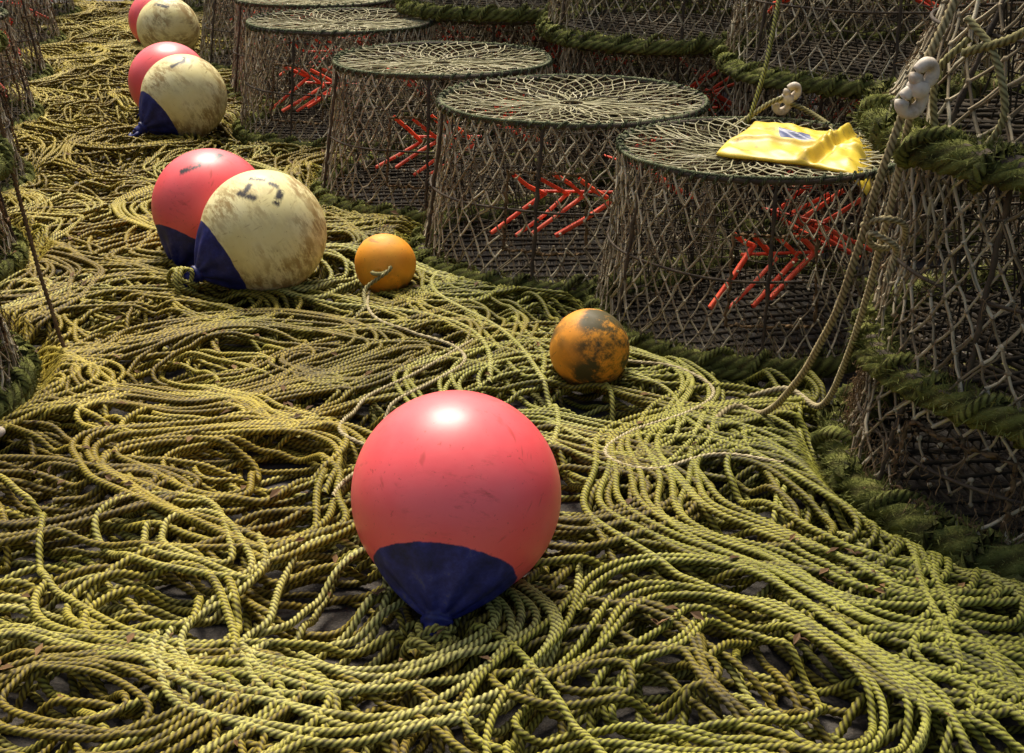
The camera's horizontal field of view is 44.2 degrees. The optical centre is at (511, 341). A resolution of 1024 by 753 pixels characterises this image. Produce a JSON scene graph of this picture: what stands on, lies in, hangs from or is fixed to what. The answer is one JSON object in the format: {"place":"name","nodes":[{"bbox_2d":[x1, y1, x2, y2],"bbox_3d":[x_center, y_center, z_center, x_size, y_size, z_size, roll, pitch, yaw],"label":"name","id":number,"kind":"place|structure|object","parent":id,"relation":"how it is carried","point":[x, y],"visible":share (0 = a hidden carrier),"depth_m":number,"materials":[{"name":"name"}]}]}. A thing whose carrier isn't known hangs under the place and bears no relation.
{"place":"outdoors","nodes":[
{"label":"outdoors","id":0,"kind":"place"},
{"bbox_2d":[0,426,4,436],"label":"rope toggle","id":1,"kind":"object","parent":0,"point":[2,431],"visible":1,"depth_m":2.87,"materials":[{"name":"plastic"}]},
{"bbox_2d":[0,0,1023,752],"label":"ground","id":2,"kind":"structure","parent":0,"point":[338,616],"depth_m":2.48,"materials":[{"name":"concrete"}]},
{"bbox_2d":[0,190,33,281],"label":"lobster pot","id":3,"kind":"object","parent":2,"relation":"on","point":[12,239],"visible":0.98,"depth_m":4.22,"materials":[{"name":"fabric"}]},
{"bbox_2d":[0,75,35,191],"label":"lobster pot","id":4,"kind":"object","parent":2,"relation":"on","point":[24,170],"visible":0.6,"depth_m":5.20,"materials":[{"name":"fabric"}]},
{"bbox_2d":[0,30,8,52],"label":"lobster pot","id":5,"kind":"object","parent":4,"relation":"on","point":[3,40],"visible":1,"depth_m":5.01,"materials":[{"name":"fabric"}]},
{"bbox_2d":[0,293,42,419],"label":"lobster pot","id":6,"kind":"object","parent":2,"relation":"on","point":[21,369],"visible":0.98,"depth_m":3.21,"materials":[{"name":"fabric"}]},
{"bbox_2d":[0,133,16,180],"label":"lobster pot","id":7,"kind":"object","parent":6,"relation":"on","point":[7,161],"visible":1,"depth_m":3.09,"materials":[{"name":"fabric"}]},
{"bbox_2d":[0,114,66,347],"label":"hanging rope","id":8,"kind":"object","parent":7,"relation":"hanging from","point":[34,255],"visible":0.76,"depth_m":3.30,"materials":[{"name":"beige fabric"}]},
{"bbox_2d":[0,7,47,126],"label":"lobster pot","id":9,"kind":"object","parent":2,"relation":"on","point":[27,107],"visible":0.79,"depth_m":6.30,"materials":[{"name":"fabric"}]},
{"bbox_2d":[0,0,54,86],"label":"lobster pot","id":10,"kind":"object","parent":2,"relation":"on","point":[33,69],"visible":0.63,"depth_m":7.47,"materials":[{"name":"fabric"}]},
{"bbox_2d":[0,0,66,53],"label":"lobster pot","id":11,"kind":"object","parent":2,"relation":"on","point":[53,34],"visible":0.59,"depth_m":8.80,"materials":[{"name":"wicker"}]},
{"bbox_2d":[1,0,81,26],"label":"lobster pot","id":12,"kind":"object","parent":2,"relation":"on","point":[65,9],"visible":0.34,"depth_m":10.30,"materials":[{"name":"wicker"}]},
{"bbox_2d":[184,0,291,12],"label":"lobster pot","id":13,"kind":"object","parent":2,"relation":"on","point":[196,6],"visible":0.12,"depth_m":10.59,"materials":[{"name":"wicker"}]},
{"bbox_2d":[203,0,336,43],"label":"lobster pot","id":14,"kind":"object","parent":2,"relation":"on","point":[231,19],"visible":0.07,"depth_m":9.03,"materials":[{"name":"wicker"}]},
{"bbox_2d":[198,0,356,72],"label":"lobster pot","id":15,"kind":"object","parent":2,"relation":"on","point":[220,56],"visible":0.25,"depth_m":7.89,"materials":[{"name":"fabric"}]},
{"bbox_2d":[225,0,406,107],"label":"lobster pot","id":16,"kind":"object","parent":2,"relation":"on","point":[234,87],"visible":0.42,"depth_m":6.85,"materials":[{"name":"fabric"}]},
{"bbox_2d":[231,7,451,153],"bbox_3d":[-0.821,-1.281,6.154,1.131,0.591,1.134,2,21,5],"label":"lobster pot","id":17,"kind":"object","parent":2,"relation":"on","point":[248,124],"visible":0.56,"depth_m":5.98,"materials":[{"name":"fabric"}]},
{"bbox_2d":[337,2,473,54],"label":"lobster pot","id":18,"kind":"object","parent":2,"relation":"on","point":[412,32],"visible":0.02,"depth_m":8.68,"materials":[{"name":"fabric"}]},
{"bbox_2d":[308,40,582,228],"bbox_3d":[-0.271,-0.860,5.058,1.111,0.576,1.108,-3,22,-6],"label":"lobster pot","id":19,"kind":"object","parent":2,"relation":"on","point":[326,189],"visible":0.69,"depth_m":4.92,"materials":[{"name":"fabric"}]},
{"bbox_2d":[364,0,532,91],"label":"lobster pot","id":20,"kind":"object","parent":2,"relation":"on","point":[497,35],"visible":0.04,"depth_m":7.36,"materials":[{"name":"fabric"}]},
{"bbox_2d":[0,55,964,746],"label":"dead leaves","id":21,"kind":"object","parent":2,"relation":"on","point":[334,557],"visible":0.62,"depth_m":2.45,"materials":[{"name":"brown plant"}]},
{"bbox_2d":[398,17,601,139],"bbox_3d":[-0.052,-1.417,6.478,1.111,0.576,1.108,-2,22,-6],"label":"lobster pot","id":22,"kind":"object","parent":2,"relation":"on","point":[485,24],"visible":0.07,"depth_m":6.19,"materials":[{"name":"fabric"}]},
{"bbox_2d":[394,0,614,23],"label":"lobster pot","id":23,"kind":"object","parent":22,"relation":"on","point":[506,11],"visible":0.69,"depth_m":5.88,"materials":[{"name":"fabric"}]},
{"bbox_2d":[0,0,1023,752],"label":"yellow rope pile","id":24,"kind":"object","parent":2,"relation":"on","point":[282,680],"visible":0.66,"depth_m":2.48,"materials":[{"name":"yellow fabric"}]},
{"bbox_2d":[128,0,150,43],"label":"mooring buoy","id":25,"kind":"object","parent":24,"relation":"on","point":[137,6],"visible":0.2,"depth_m":8.49,"materials":[{"name":"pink plastic"}]},
{"bbox_2d":[128,42,199,118],"bbox_3d":[-1.740,-1.299,6.364,0.420,0.414,0.400,0,21,0],"label":"mooring buoy","id":26,"kind":"object","parent":24,"relation":"on","point":[146,59],"visible":0.26,"depth_m":6.22,"materials":[{"name":"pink plastic"}]},
{"bbox_2d":[137,0,199,49],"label":"mooring buoy","id":27,"kind":"object","parent":24,"relation":"on","point":[175,21],"visible":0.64,"depth_m":8.10,"materials":[{"name":"beige plastic"}]},
{"bbox_2d":[128,54,226,138],"bbox_3d":[-1.577,-1.159,5.986,0.440,0.400,0.400,0,21,0],"label":"mooring buoy","id":28,"kind":"object","parent":24,"relation":"on","point":[181,94],"visible":0.91,"depth_m":5.85,"materials":[{"name":"beige plastic"}]},
{"bbox_2d":[151,148,254,282],"bbox_3d":[-0.994,-0.402,4.173,0.380,0.468,0.389,0,21,0],"label":"mooring buoy","id":29,"kind":"object","parent":24,"relation":"on","point":[187,184],"visible":0.58,"depth_m":4.02,"materials":[{"name":"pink plastic"}]},
{"bbox_2d":[166,170,326,297],"bbox_3d":[-0.812,-0.334,3.880,0.481,0.384,0.384,0,21,0],"label":"mooring buoy","id":30,"kind":"object","parent":24,"relation":"on","point":[260,230],"visible":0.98,"depth_m":3.75,"materials":[{"name":"beige plastic"}]},
{"bbox_2d":[354,234,415,315],"bbox_3d":[-0.388,-0.200,3.774,0.188,0.189,0.380,0,21,0],"label":"fishing float","id":31,"kind":"object","parent":24,"relation":"on","point":[385,262],"visible":0.97,"depth_m":3.79,"materials":[{"name":"orange plastic"}]},
{"bbox_2d":[351,390,560,669],"bbox_3d":[-0.117,0.308,2.303,0.384,0.428,0.428,19,29,40],"label":"mooring buoy","id":32,"kind":"object","parent":24,"relation":"on","point":[455,500],"visible":0.98,"depth_m":2.16,"materials":[{"name":"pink plastic"}]},
{"bbox_2d":[331,290,783,497],"bbox_3d":[0.078,0.100,3.204,1.028,0.041,1.286,0,21,0],"label":"pale rope","id":33,"kind":"object","parent":24,"relation":"on","point":[430,383],"visible":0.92,"depth_m":3.07,"materials":[{"name":"yellow fabric"}]},
{"bbox_2d":[549,308,629,384],"bbox_3d":[0.198,0.019,3.212,0.204,0.204,0.204,0,21,0],"label":"fishing float","id":34,"kind":"object","parent":24,"relation":"on","point":[589,345],"visible":0.94,"depth_m":3.14,"materials":[{"name":"orange plastic"}]},
{"bbox_2d":[461,24,630,74],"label":"lobster pot","id":35,"kind":"object","parent":2,"relation":"on","point":[472,39],"visible":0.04,"depth_m":7.92,"materials":[{"name":"fabric"}]},
{"bbox_2d":[408,74,730,302],"bbox_3d":[0.198,-0.562,4.314,1.134,0.570,1.130,-1,21,-3],"label":"lobster pot","id":36,"kind":"object","parent":2,"relation":"on","point":[585,205],"visible":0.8,"depth_m":4.15,"materials":[{"name":"fabric"}]},
{"bbox_2d":[533,30,719,122],"bbox_3d":[0.593,-1.541,6.801,1.134,0.579,1.130,7,22,16],"label":"lobster pot","id":37,"kind":"object","parent":2,"relation":"on","point":[647,65],"visible":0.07,"depth_m":6.58,"materials":[{"name":"fabric"}]},
{"bbox_2d":[561,0,726,7],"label":"lobster pot","id":38,"kind":"object","parent":37,"relation":"on","point":[656,5],"visible":0.16,"depth_m":6.23,"materials":[{"name":"fabric"}]},
{"bbox_2d":[543,47,777,191],"bbox_3d":[0.676,-1.054,5.558,1.134,0.579,1.130,-6,22,-15],"label":"lobster pot","id":39,"kind":"object","parent":2,"relation":"on","point":[571,53],"visible":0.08,"depth_m":5.41,"materials":[{"name":"fabric"}]},
{"bbox_2d":[535,0,795,55],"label":"lobster pot","id":40,"kind":"object","parent":39,"relation":"on","point":[695,27],"visible":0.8,"depth_m":5.16,"materials":[{"name":"fabric"}]},
{"bbox_2d":[628,0,739,87],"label":"lobster pot","id":41,"kind":"object","parent":2,"relation":"on","point":[714,77],"visible":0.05,"depth_m":7.60,"materials":[{"name":"fabric"}]},
{"bbox_2d":[582,116,916,386],"bbox_3d":[0.700,-0.302,3.681,1.001,0.571,1.004,-5,22,-12],"label":"lobster pot","id":42,"kind":"object","parent":2,"relation":"on","point":[723,360],"visible":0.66,"depth_m":3.52,"materials":[{"name":"fabric"}]},
{"bbox_2d":[723,95,783,131],"bbox_3d":[0.758,-0.709,3.919,0.220,0.111,0.025,-7,22,-18],"label":"hanging rope","id":43,"kind":"object","parent":42,"relation":"attached to","point":[766,105],"visible":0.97,"depth_m":3.91,"materials":[{"name":"beige fabric"}]},
{"bbox_2d":[735,0,780,130],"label":"hanging rope","id":44,"kind":"object","parent":42,"relation":"attached to","point":[767,59],"visible":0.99,"depth_m":3.94,"materials":[{"name":"yellow fabric"}]},
{"bbox_2d":[772,82,801,115],"bbox_3d":[0.859,-0.757,3.935,0.064,0.119,0.044,24,31,-20],"label":"rope toggle","id":45,"kind":"object","parent":42,"relation":"attached to","point":[789,96],"visible":0.99,"depth_m":3.92,"materials":[{"name":"plastic"}]},
{"bbox_2d":[716,121,874,195],"bbox_3d":[0.840,-0.555,3.599,0.442,0.108,0.558,9,23,22],"label":"yellow bag","id":46,"kind":"object","parent":42,"relation":"on","point":[840,149],"visible":0.91,"depth_m":3.51,"materials":[{"name":"yellow plastic"}]},
{"bbox_2d":[789,102,834,129],"bbox_3d":[0.953,-0.637,3.845,0.065,0.152,0.321,-10,24,-25],"label":"hanging rope","id":47,"kind":"object","parent":42,"relation":"hanging from","point":[808,111],"visible":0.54,"depth_m":3.91,"materials":[{"name":"beige fabric"}]},
{"bbox_2d":[714,84,881,165],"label":"lobster pot","id":48,"kind":"object","parent":2,"relation":"on","point":[841,108],"visible":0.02,"depth_m":5.62,"materials":[{"name":"fabric"}]},
{"bbox_2d":[738,0,979,33],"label":"lobster pot","id":49,"kind":"object","parent":48,"relation":"on","point":[822,21],"visible":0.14,"depth_m":5.53,"materials":[{"name":"fabric"}]},
{"bbox_2d":[700,81,996,254],"bbox_3d":[1.279,-0.730,4.748,1.132,0.591,1.134,5,21,13],"label":"lobster pot","id":50,"kind":"object","parent":2,"relation":"on","point":[741,106],"visible":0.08,"depth_m":4.60,"materials":[{"name":"fabric"}]},
{"bbox_2d":[711,0,1020,99],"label":"lobster pot","id":51,"kind":"object","parent":50,"relation":"on","point":[849,62],"visible":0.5,"depth_m":4.41,"materials":[{"name":"fabric"}]},
{"bbox_2d":[808,278,1023,581],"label":"lobster pot","id":52,"kind":"object","parent":2,"relation":"on","point":[841,438],"visible":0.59,"depth_m":2.62,"materials":[{"name":"fabric"}]},
{"bbox_2d":[844,112,1023,448],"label":"lobster pot","id":53,"kind":"object","parent":52,"relation":"on","point":[921,378],"visible":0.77,"depth_m":2.55,"materials":[{"name":"fabric"}]},
{"bbox_2d":[846,0,1023,201],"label":"lobster pot","id":54,"kind":"object","parent":53,"relation":"on","point":[955,139],"visible":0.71,"depth_m":2.36,"materials":[{"name":"fabric"}]},
{"bbox_2d":[730,97,915,409],"bbox_3d":[0.695,-0.157,2.781,0.171,0.918,0.631,-9,23,-21],"label":"hanging rope","id":55,"kind":"object","parent":54,"relation":"hanging from","point":[873,272],"visible":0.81,"depth_m":2.65,"materials":[{"name":"beige fabric"}]},
{"bbox_2d":[706,0,958,428],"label":"hanging rope","id":56,"kind":"object","parent":54,"relation":"hanging from","point":[933,45],"visible":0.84,"depth_m":2.47,"materials":[{"name":"beige fabric"}]},
{"bbox_2d":[860,215,909,282],"bbox_3d":[0.729,-0.181,2.453,0.097,0.147,0.068,-9,23,-22],"label":"hanging rope","id":57,"kind":"object","parent":56,"relation":"hanging from","point":[893,245],"visible":1,"depth_m":2.44,"materials":[{"name":"beige fabric"}]},
{"bbox_2d":[894,56,939,118],"bbox_3d":[0.734,-0.458,2.280,0.064,0.119,0.044,8,29,-21],"label":"rope toggle","id":58,"kind":"object","parent":54,"relation":"attached to","point":[918,86],"visible":1,"depth_m":2.27,"materials":[{"name":"plastic"}]},
{"bbox_2d":[929,15,1009,145],"bbox_3d":[0.819,-0.450,2.255,0.042,0.259,0.171,-9,23,-22],"label":"hanging rope","id":59,"kind":"object","parent":54,"relation":"hanging from","point":[984,37],"visible":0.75,"depth_m":2.21,"materials":[{"name":"beige fabric"}]},
{"bbox_2d":[961,27,1023,56],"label":"hanging rope","id":60,"kind":"object","parent":54,"relation":"hanging from","point":[1013,37],"visible":1,"depth_m":2.18,"materials":[{"name":"beige fabric"}]},
{"bbox_2d":[924,170,1023,225],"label":"lobster pot","id":61,"kind":"object","parent":2,"relation":"on","point":[954,202],"visible":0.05,"depth_m":4.88,"materials":[{"name":"fabric"}]},
{"bbox_2d":[951,0,1023,60],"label":"lobster pot","id":62,"kind":"object","parent":61,"relation":"on","point":[1014,18],"visible":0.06,"depth_m":4.72,"materials":[{"name":"fabric"}]},
{"bbox_2d":[961,189,1023,318],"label":"lobster pot","id":63,"kind":"object","parent":2,"relation":"on","point":[1015,208],"visible":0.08,"depth_m":4.04,"materials":[{"name":"fabric"}]},
{"bbox_2d":[1010,24,1023,78],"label":"lobster pot","id":64,"kind":"object","parent":63,"relation":"on","point":[1017,63],"visible":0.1,"depth_m":3.83,"materials":[{"name":"fabric"}]}
]}

